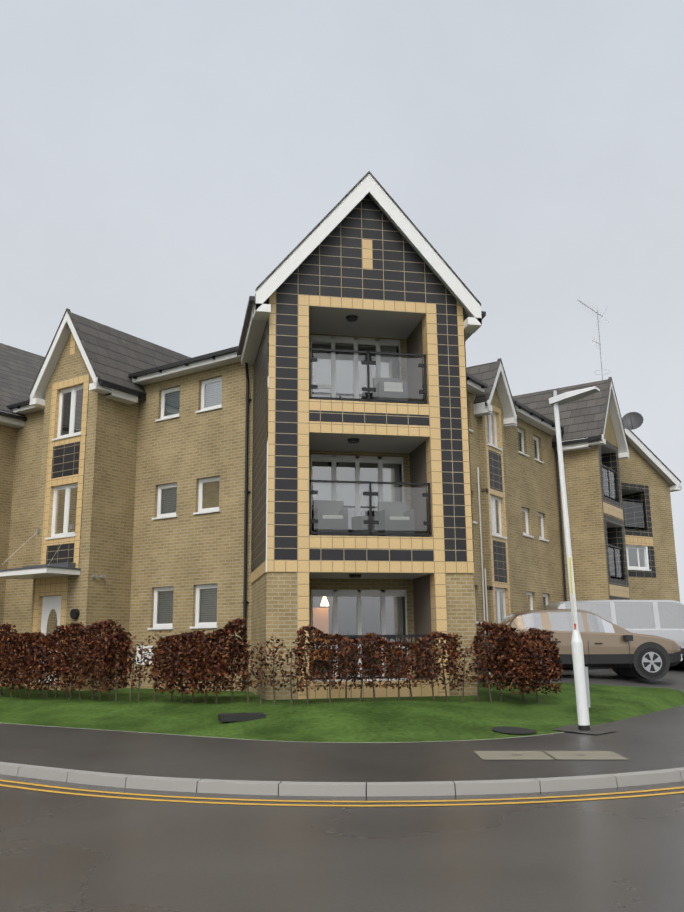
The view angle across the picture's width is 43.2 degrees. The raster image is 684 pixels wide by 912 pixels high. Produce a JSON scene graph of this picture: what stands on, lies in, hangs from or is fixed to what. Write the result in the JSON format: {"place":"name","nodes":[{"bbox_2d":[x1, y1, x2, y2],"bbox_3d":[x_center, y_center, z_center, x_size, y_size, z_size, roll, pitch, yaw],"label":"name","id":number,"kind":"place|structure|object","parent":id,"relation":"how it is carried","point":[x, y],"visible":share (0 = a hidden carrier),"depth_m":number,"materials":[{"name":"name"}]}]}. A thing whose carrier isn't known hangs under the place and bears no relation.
{"place":"outdoors","nodes":[
{"label":"outdoors","id":0,"kind":"place"},
{"bbox_2d":[0,194,679,699],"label":"building walls","id":1,"kind":"structure","parent":0,"point":[120,462],"depth_m":20.14,"materials":[{"name":"beige brick"}]},
{"bbox_2d":[0,296,646,690],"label":"building metalwork","id":2,"kind":"object","parent":1,"relation":"attached to","point":[632,420],"visible":0.65,"depth_m":19.77,"materials":[{"name":"black metal"}]},
{"bbox_2d":[313,377,414,536],"bbox_3d":[0.432,-0.025,17.889,1.995,3.565,0.780,2,-13,-11],"label":"balcony furniture","id":3,"kind":"object","parent":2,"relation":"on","point":[381,392],"visible":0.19,"depth_m":17.52,"materials":[{"name":"grey wicker"}]},
{"bbox_2d":[0,171,680,485],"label":"building roofs","id":4,"kind":"structure","parent":1,"relation":"on","point":[115,356],"depth_m":24.72,"materials":[{"name":"grey tile"}]},
{"bbox_2d":[0,174,681,664],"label":"building trim","id":5,"kind":"structure","parent":1,"relation":"attached to","point":[306,248],"depth_m":20.50,"materials":[{"name":"white paint"}]},
{"bbox_2d":[39,335,647,683],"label":"window frames","id":6,"kind":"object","parent":1,"relation":"in","point":[50,603],"depth_m":20.04,"materials":[{"name":"white plastic"}]},
{"bbox_2d":[46,342,644,676],"bbox_3d":[3.650,1.900,22.690,20.349,7.325,8.060,6,-14,-27],"label":"window glass","id":7,"kind":"object","parent":6,"relation":"in","point":[208,596],"visible":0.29,"depth_m":20.16,"materials":[{"name":"grey glass"}]},
{"bbox_2d":[0,774,683,911],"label":"road","id":8,"kind":"structure","parent":0,"point":[60,852],"depth_m":6.42,"materials":[{"name":"grey asphalt"}]},
{"bbox_2d":[0,779,683,805],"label":"road markings","id":9,"kind":"object","parent":8,"relation":"on","point":[337,801],"visible":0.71,"depth_m":8.62,"materials":[{"name":"yellow paint"}]},
{"bbox_2d":[0,705,683,781],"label":"pavement","id":10,"kind":"structure","parent":0,"point":[650,741],"depth_m":10.92,"materials":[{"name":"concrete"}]},
{"bbox_2d":[218,712,628,759],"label":"utility covers","id":11,"kind":"object","parent":10,"relation":"on","point":[526,755],"visible":0.9,"depth_m":10.83,"materials":[{"name":"grey concrete"}]},
{"bbox_2d":[0,667,683,742],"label":"verge grass","id":12,"kind":"structure","parent":0,"point":[614,696],"depth_m":15.01,"materials":[{"name":"plant"}]},
{"bbox_2d":[0,619,132,699],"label":"hedge","id":13,"kind":"object","parent":12,"relation":"on","point":[15,651],"visible":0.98,"depth_m":17.85,"materials":[{"name":"brown plant"}]},
{"bbox_2d":[103,630,175,701],"bbox_3d":[-3.959,4.117,16.940,1.665,1.394,0.831,-5,-13,20],"label":"shrub","id":14,"kind":"object","parent":12,"relation":"on","point":[133,671],"visible":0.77,"depth_m":16.97,"materials":[{"name":"brown plant"}]},
{"bbox_2d":[150,618,249,703],"bbox_3d":[-2.690,3.810,16.171,2.015,1.618,0.893,-9,-15,33],"label":"hedge","id":15,"kind":"object","parent":12,"relation":"on","point":[204,662],"visible":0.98,"depth_m":15.93,"materials":[{"name":"brown plant"}]},
{"bbox_2d":[227,635,316,704],"bbox_3d":[-1.216,3.764,15.365,1.717,1.302,0.783,-8,-15,31],"label":"shrub","id":16,"kind":"object","parent":12,"relation":"on","point":[264,663],"visible":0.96,"depth_m":15.37,"materials":[{"name":"brown plant"}]},
{"bbox_2d":[288,625,462,704],"bbox_3d":[0.607,3.675,15.294,3.170,1.386,0.748,2,-13,-11],"label":"hedge","id":17,"kind":"object","parent":12,"relation":"on","point":[452,644],"visible":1,"depth_m":15.24,"materials":[{"name":"brown plant"}]},
{"bbox_2d":[453,635,505,702],"bbox_3d":[2.505,3.859,15.614,1.198,1.217,0.858,2,-13,-11],"label":"shrub","id":18,"kind":"object","parent":12,"relation":"on","point":[486,663],"visible":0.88,"depth_m":15.67,"materials":[{"name":"brown plant"}]},
{"bbox_2d":[472,618,562,702],"bbox_3d":[3.306,3.821,16.132,1.330,1.583,1.325,6,-14,-27],"label":"hedge","id":19,"kind":"object","parent":12,"relation":"on","point":[523,662],"visible":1,"depth_m":15.85,"materials":[{"name":"brown plant"}]},
{"bbox_2d":[549,386,599,729],"bbox_3d":[3.787,1.531,13.469,0.815,5.421,0.273,-12,-17,41],"label":"street lamp","id":20,"kind":"object","parent":12,"relation":"on","point":[581,681],"visible":0.9,"depth_m":13.50,"materials":[{"name":"white metal"}]},
{"bbox_2d":[493,609,682,679],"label":"car","id":21,"kind":"object","parent":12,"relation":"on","point":[619,650],"visible":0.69,"depth_m":20.67,"materials":[{"name":"brown metal"}]},
{"bbox_2d":[544,600,683,669],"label":"silver van","id":22,"kind":"object","parent":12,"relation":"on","point":[663,618],"visible":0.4,"depth_m":24.27,"materials":[{"name":"grey metal"}]},
{"bbox_2d":[678,660,683,668],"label":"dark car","id":23,"kind":"object","parent":12,"relation":"on","point":[681,664],"visible":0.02,"depth_m":25.00,"materials":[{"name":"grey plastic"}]},
{"bbox_2d":[0,0,683,628],"label":"sky","id":24,"kind":"structure","parent":0,"point":[160,160],"materials":[{"name":"grey"}]},
{"label":"ground","id":25,"kind":"structure","parent":0,"visible":0},
{"bbox_2d":[0,762,683,795],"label":"kerb","id":26,"kind":"structure","parent":25,"relation":"on","point":[438,788],"depth_m":9.07,"materials":[{"name":"grey concrete"}]}
]}

